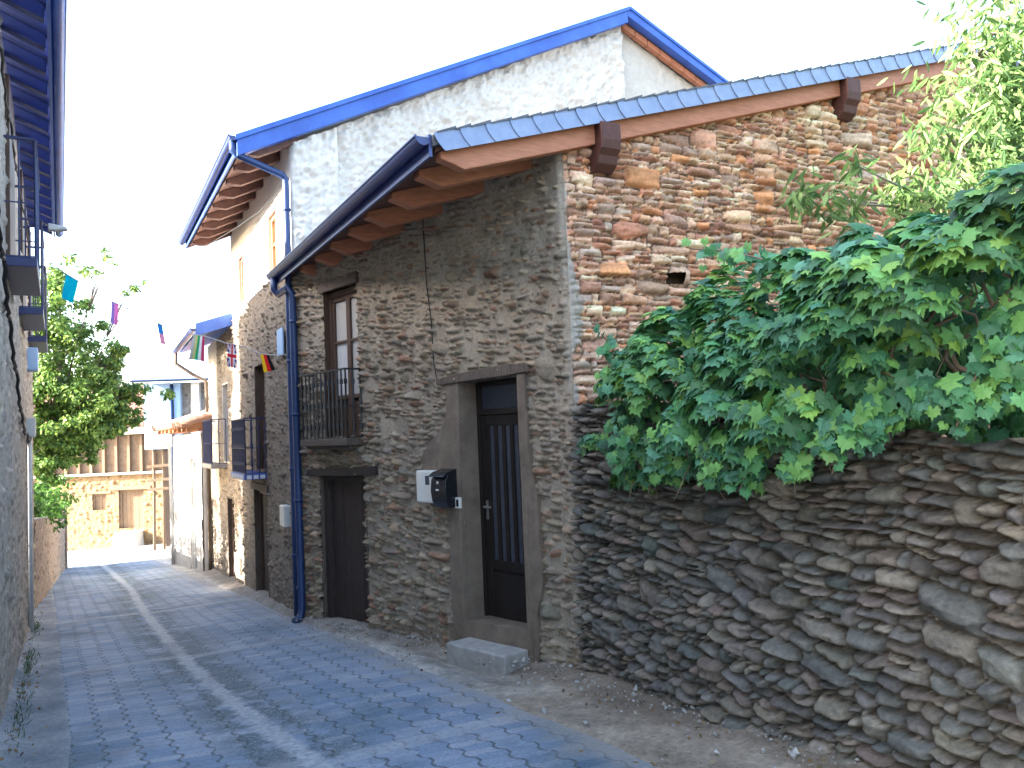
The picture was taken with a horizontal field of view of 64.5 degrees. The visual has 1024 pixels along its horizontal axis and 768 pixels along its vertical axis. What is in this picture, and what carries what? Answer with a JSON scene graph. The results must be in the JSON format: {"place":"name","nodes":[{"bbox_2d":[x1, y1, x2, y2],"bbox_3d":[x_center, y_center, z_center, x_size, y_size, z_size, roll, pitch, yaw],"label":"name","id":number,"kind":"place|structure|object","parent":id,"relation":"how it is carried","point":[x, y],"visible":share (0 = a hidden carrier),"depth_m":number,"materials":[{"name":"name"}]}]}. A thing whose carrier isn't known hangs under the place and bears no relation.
{"place":"outdoors","nodes":[
{"label":"outdoors","id":0,"kind":"place"},
{"bbox_2d":[0,587,70,767],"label":"pavement edge","id":1,"kind":"object","parent":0,"point":[50,747],"visible":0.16,"depth_m":6.55,"materials":[{"name":"concrete"}]},
{"bbox_2d":[4,617,43,752],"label":"weeds","id":2,"kind":"object","parent":1,"relation":"on","point":[27,663],"visible":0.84,"depth_m":7.26,"materials":[{"name":"green plant"}]},
{"bbox_2d":[0,602,835,767],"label":"dry leaves","id":3,"kind":"object","parent":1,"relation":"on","point":[712,761],"visible":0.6,"depth_m":5.69,"materials":[{"name":"brown plant"}]},
{"bbox_2d":[68,544,162,559],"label":"street end","id":4,"kind":"structure","parent":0,"point":[83,554],"depth_m":30.80,"materials":[{"name":"concrete"}]},
{"bbox_2d":[52,553,660,767],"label":"road","id":5,"kind":"structure","parent":0,"point":[163,665],"depth_m":6.52,"materials":[{"name":"grey stone"}]},
{"bbox_2d":[135,546,892,767],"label":"pavement","id":6,"kind":"structure","parent":0,"point":[623,729],"depth_m":5.46,"materials":[{"name":"concrete"}]},
{"bbox_2d":[447,637,528,674],"bbox_3d":[-0.224,2.559,7.226,0.286,0.470,0.846,0,-4,-41],"label":"door step","id":7,"kind":"object","parent":6,"relation":"on","point":[469,652],"depth_m":7.10,"materials":[{"name":"concrete"}]},
{"bbox_2d":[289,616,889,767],"bbox_3d":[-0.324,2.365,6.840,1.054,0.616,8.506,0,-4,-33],"label":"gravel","id":8,"kind":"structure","parent":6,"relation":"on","point":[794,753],"depth_m":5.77,"materials":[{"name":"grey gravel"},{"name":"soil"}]},
{"bbox_2d":[30,0,1023,385],"label":"sky","id":9,"kind":"structure","parent":0,"point":[156,89],"materials":[{"name":"white"}]},
{"bbox_3d":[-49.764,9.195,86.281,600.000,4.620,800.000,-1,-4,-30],"label":"ground","id":10,"kind":"structure","parent":0,"visible":0},
{"bbox_2d":[0,0,66,723],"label":"house","id":11,"kind":"structure","parent":10,"relation":"on","point":[33,37],"depth_m":7.73,"materials":[{"name":"stone"}]},
{"bbox_2d":[4,73,14,256],"bbox_3d":[-4.699,-1.884,7.593,0.035,1.710,0.950,-1,-4,-29],"label":"balcony door","id":12,"kind":"structure","parent":11,"relation":"in","point":[9,165],"depth_m":7.23,"materials":[{"name":"brown wood"}]},
{"bbox_2d":[0,36,31,442],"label":"cable","id":13,"kind":"object","parent":11,"relation":"attached to","point":[6,291],"visible":0.78,"depth_m":6.95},
{"bbox_2d":[20,169,25,305],"bbox_3d":[-6.084,-1.689,10.076,0.035,1.710,0.950,-1,-4,-29],"label":"balcony door","id":14,"kind":"structure","parent":11,"relation":"in","point":[22,231],"depth_m":9.71,"materials":[{"name":"brown wood"}]},
{"bbox_2d":[27,225,31,334],"bbox_3d":[-7.444,-1.497,12.516,0.035,1.710,0.950,-1,-4,-29],"label":"balcony door","id":15,"kind":"structure","parent":11,"relation":"in","point":[30,332],"depth_m":12.41,"materials":[{"name":"brown wood"}]},
{"bbox_2d":[26,438,33,632],"bbox_3d":[-6.484,2.078,10.905,0.068,2.700,0.070,-1,-4,-30],"label":"conduit","id":16,"kind":"object","parent":11,"relation":"attached to","point":[30,535],"visible":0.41,"depth_m":10.89,"materials":[{"name":"white plastic"}]},
{"bbox_2d":[26,418,35,436],"bbox_3d":[-6.529,0.591,10.997,0.123,0.260,0.241,-1,-4,-30],"label":"junction box","id":17,"kind":"object","parent":11,"relation":"attached to","point":[31,426],"visible":0.68,"depth_m":10.90,"materials":[{"name":"grey plastic"}]},
{"bbox_2d":[27,347,37,371],"bbox_3d":[-6.927,-0.350,11.710,0.144,0.330,0.302,-1,-4,-30],"label":"utility box","id":18,"kind":"object","parent":11,"relation":"attached to","point":[32,358],"visible":0.82,"depth_m":11.58,"materials":[{"name":"white plastic"}]},
{"bbox_2d":[23,223,67,231],"bbox_3d":[-5.756,-1.929,9.965,0.516,0.086,0.132,-1,-4,-30],"label":"wall lamp","id":19,"kind":"object","parent":11,"relation":"attached to","point":[54,228],"visible":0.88,"depth_m":9.98,"materials":[{"name":"grey metal"}]},
{"bbox_2d":[34,511,67,607],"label":"wall","id":20,"kind":"structure","parent":10,"relation":"on","point":[51,557],"depth_m":16.52,"materials":[{"name":"stone"}]},
{"bbox_2d":[33,474,81,534],"bbox_3d":[-11.060,3.301,18.310,2.108,2.763,7.392,-1,-3,-25],"label":"hedge","id":21,"kind":"object","parent":20,"relation":"on","point":[48,503],"visible":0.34,"depth_m":17.94,"materials":[{"name":"green plant"}]},
{"bbox_2d":[33,385,162,550],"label":"barn","id":22,"kind":"structure","parent":10,"relation":"on","point":[113,508],"depth_m":34.01,"materials":[{"name":"stone"}]},
{"bbox_2d":[93,494,105,509],"bbox_3d":[-17.288,4.956,34.093,0.580,0.680,0.080,-2,-3,-2],"label":"window","id":23,"kind":"structure","parent":22,"relation":"in","point":[99,500],"depth_m":34.09,"materials":[{"name":"brown wood"}]},
{"bbox_2d":[120,489,143,527],"bbox_3d":[-15.961,5.244,34.142,1.050,1.600,0.080,-2,-3,-2],"label":"door","id":24,"kind":"structure","parent":22,"relation":"in","point":[131,501],"depth_m":34.14,"materials":[{"name":"brown wood"}]},
{"bbox_2d":[32,247,175,487],"bbox_3d":[-12.228,0.587,21.798,5.913,8.941,3.338,-1,-4,-30],"label":"walnut tree","id":25,"kind":"object","parent":10,"relation":"on","point":[77,423],"visible":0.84,"depth_m":21.67,"materials":[{"name":"green plant"}]},
{"bbox_2d":[130,357,208,549],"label":"bay house","id":26,"kind":"structure","parent":10,"relation":"on","point":[189,398],"depth_m":29.32,"materials":[{"name":"clay tile"},{"name":"white plaster"},{"name":"blue paint"}]},
{"bbox_2d":[152,410,213,570],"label":"house","id":27,"kind":"structure","parent":10,"relation":"on","point":[189,528],"depth_m":19.85,"materials":[{"name":"paint"}]},
{"bbox_2d":[184,449,186,483],"bbox_3d":[-8.193,2.079,20.511,0.080,0.900,0.600,0,-4,-31],"label":"window","id":28,"kind":"structure","parent":27,"relation":"in","point":[185,455],"depth_m":20.70,"materials":[{"name":"glass"}]},
{"bbox_2d":[193,459,196,567],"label":"door","id":29,"kind":"structure","parent":27,"relation":"in","point":[194,479],"depth_m":19.75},
{"bbox_2d":[172,313,238,580],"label":"row house","id":30,"kind":"structure","parent":10,"relation":"on","point":[217,443],"depth_m":16.92,"materials":[{"name":"stone"}]},
{"bbox_2d":[232,499,234,575],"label":"door","id":31,"kind":"structure","parent":30,"relation":"in","point":[232,499],"depth_m":16.29,"materials":[{"name":"brown wood"}]},
{"bbox_2d":[178,6,727,615],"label":"tall house","id":32,"kind":"structure","parent":10,"relation":"on","point":[318,166],"depth_m":12.28,"materials":[{"name":"paint"}]},
{"bbox_2d":[234,552,241,574],"bbox_3d":[-5.069,3.328,15.008,0.060,0.360,0.480,-1,-4,-27],"label":"utility cover","id":33,"kind":"object","parent":32,"relation":"attached to","point":[238,565],"visible":1,"depth_m":14.81,"materials":[{"name":"white plastic"}]},
{"bbox_2d":[241,257,243,300],"bbox_3d":[-4.753,-1.872,14.488,0.080,0.830,0.560,-1,-4,-27],"label":"window","id":34,"kind":"structure","parent":32,"relation":"in","point":[242,275],"depth_m":14.67,"materials":[{"name":"orange wood"}]},
{"bbox_2d":[205,188,281,246],"bbox_3d":[-4.321,-2.589,12.911,0.090,0.264,4.921,0,-4,-32],"label":"cable","id":35,"kind":"object","parent":32,"relation":"attached to","point":[250,217],"visible":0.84,"depth_m":12.35,"materials":[{"name":"plastic"}]},
{"bbox_2d":[261,366,264,468],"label":"balcony door","id":36,"kind":"structure","parent":32,"relation":"in","point":[262,372],"depth_m":13.30,"materials":[{"name":"brown wood"}]},
{"bbox_2d":[259,491,268,591],"bbox_3d":[-3.902,2.623,13.030,0.080,1.830,1.150,-1,-4,-27],"label":"door","id":37,"kind":"structure","parent":32,"relation":"in","point":[262,495],"depth_m":13.44,"materials":[{"name":"brown wood"}]},
{"bbox_2d":[271,212,276,268],"bbox_3d":[-3.431,-2.081,11.892,0.080,0.850,0.600,-1,-4,-27],"label":"window","id":38,"kind":"structure","parent":32,"relation":"in","point":[273,220],"depth_m":12.08,"materials":[{"name":"orange wood"}]},
{"bbox_2d":[277,327,283,356],"bbox_3d":[-3.211,-0.582,11.237,0.020,0.370,0.400,-1,-4,-27],"label":"street plaque","id":39,"kind":"object","parent":32,"relation":"attached to","point":[280,340],"visible":1,"depth_m":11.18,"materials":[{"name":"white metal"}]},
{"bbox_2d":[279,504,290,526],"bbox_3d":[-3.052,1.774,10.924,0.100,0.280,0.300,-1,-4,-27],"label":"meter box","id":40,"kind":"object","parent":32,"relation":"attached to","point":[285,515],"visible":0.91,"depth_m":10.80,"materials":[{"name":"white plastic"}]},
{"bbox_2d":[266,37,1023,666],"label":"stone house","id":41,"kind":"structure","parent":10,"relation":"on","point":[552,237],"depth_m":7.78,"materials":[{"name":"stone"}]},
{"bbox_2d":[43,258,286,354],"bbox_3d":[-4.311,-0.953,10.255,2.928,1.267,0.012,-1,-3,-16],"label":"bunting line","id":42,"kind":"object","parent":41,"relation":"attached to","point":[157,322],"visible":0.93,"depth_m":10.19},
{"bbox_2d":[62,274,77,302],"bbox_3d":[-5.425,-1.169,9.951,0.182,0.369,0.048,-2,-3,-14],"label":"flag","id":43,"kind":"object","parent":42,"relation":"hanging from","point":[69,288],"visible":1,"depth_m":9.95,"materials":[{"name":"fabric"}]},
{"bbox_2d":[111,302,118,324],"bbox_3d":[-4.936,-0.875,10.067,0.089,0.303,0.041,-3,-3,3],"label":"flag","id":44,"kind":"object","parent":42,"relation":"hanging from","point":[114,312],"visible":1,"depth_m":10.08,"materials":[{"name":"fabric"}]},
{"bbox_2d":[157,323,165,344],"bbox_3d":[-4.413,-0.631,10.206,0.093,0.280,0.021,-2,-3,-8],"label":"flag","id":45,"kind":"object","parent":42,"relation":"hanging from","point":[161,334],"visible":1,"depth_m":10.21,"materials":[{"name":"fabric"}]},
{"bbox_2d":[189,335,204,360],"bbox_3d":[-4.009,-0.461,10.306,0.200,0.347,0.072,-1,-3,-17],"label":"flag","id":46,"kind":"object","parent":42,"relation":"hanging from","point":[197,349],"visible":1,"depth_m":10.31,"materials":[{"name":"fabric"}]},
{"bbox_2d":[227,344,236,367],"bbox_3d":[-3.601,-0.361,10.419,0.127,0.323,0.032,-1,-3,-21],"label":"flag","id":47,"kind":"object","parent":42,"relation":"hanging from","point":[231,355],"visible":1,"depth_m":10.42,"materials":[{"name":"fabric"}]},
{"bbox_2d":[260,354,274,371],"bbox_3d":[-3.174,-0.274,10.536,0.179,0.251,0.030,-1,-3,-22],"label":"flag","id":48,"kind":"object","parent":42,"relation":"hanging from","point":[267,364],"visible":1,"depth_m":10.53,"materials":[{"name":"fabric"}]},
{"bbox_2d":[328,286,360,435],"bbox_3d":[-1.951,-0.264,9.707,0.070,1.760,0.820,0,-4,-40],"label":"balcony door","id":49,"kind":"structure","parent":41,"relation":"in","point":[343,331],"depth_m":9.79,"materials":[{"name":"brown wood"}]},
{"bbox_2d":[332,481,368,622],"bbox_3d":[-1.901,2.042,9.658,0.040,1.831,0.932,0,-4,-40],"label":"stable door","id":50,"kind":"structure","parent":41,"relation":"in","point":[351,574],"depth_m":9.67,"materials":[{"name":"brown wood"}]},
{"bbox_2d":[416,470,435,502],"bbox_3d":[-0.815,1.022,8.089,0.113,0.320,0.350,0,-4,-40],"label":"meter box","id":51,"kind":"object","parent":41,"relation":"attached to","point":[423,481],"visible":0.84,"depth_m":8.08,"materials":[{"name":"white plastic"}]},
{"bbox_2d":[425,476,428,484],"bbox_3d":[-0.840,0.955,8.034,0.003,0.090,0.070,0,-4,-40],"label":"window","id":52,"kind":"structure","parent":51,"relation":"in","point":[426,477],"depth_m":8.04,"materials":[{"name":"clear glass"}]},
{"bbox_2d":[422,220,436,379],"bbox_3d":[-0.832,-0.916,8.176,0.011,1.802,0.167,0,-4,-40],"label":"cable","id":53,"kind":"object","parent":41,"relation":"on","point":[428,296],"visible":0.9,"depth_m":8.19,"materials":[{"name":"grey plastic"}]},
{"bbox_2d":[428,468,456,507],"bbox_3d":[-0.669,1.009,7.852,0.167,0.369,0.250,0,-4,-40],"label":"mailbox","id":54,"kind":"object","parent":41,"relation":"attached to","point":[443,487],"visible":1,"depth_m":7.79,"materials":[{"name":"black metal"}]},
{"bbox_2d":[455,497,461,508],"bbox_3d":[-0.517,1.141,7.782,0.038,0.105,0.085,0,-4,-40],"label":"intercom","id":55,"kind":"object","parent":41,"relation":"attached to","point":[458,502],"visible":1,"depth_m":7.76,"materials":[{"name":"white plastic"}]},
{"bbox_2d":[480,413,526,622],"bbox_3d":[-0.014,1.241,7.566,0.110,1.920,0.790,0,-4,-40],"label":"door","id":56,"kind":"structure","parent":41,"relation":"in","point":[505,564],"depth_m":7.65,"materials":[{"name":"brown wood"}]},
{"bbox_2d":[567,402,1023,767],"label":"garden wall","id":57,"kind":"structure","parent":10,"relation":"on","point":[868,608],"depth_m":4.27,"materials":[{"name":"stone"}]},
{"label":"garden soil","id":58,"kind":"structure","parent":0,"visible":0},
{"bbox_2d":[574,162,1023,500],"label":"grape vine","id":59,"kind":"object","parent":58,"relation":"on","point":[829,363],"visible":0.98,"depth_m":4.04,"materials":[{"name":"green plant"}]},
{"bbox_2d":[772,0,1023,240],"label":"peach tree","id":60,"kind":"object","parent":58,"relation":"on","point":[972,101],"visible":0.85,"depth_m":6.12,"materials":[{"name":"green plant"}]}
]}

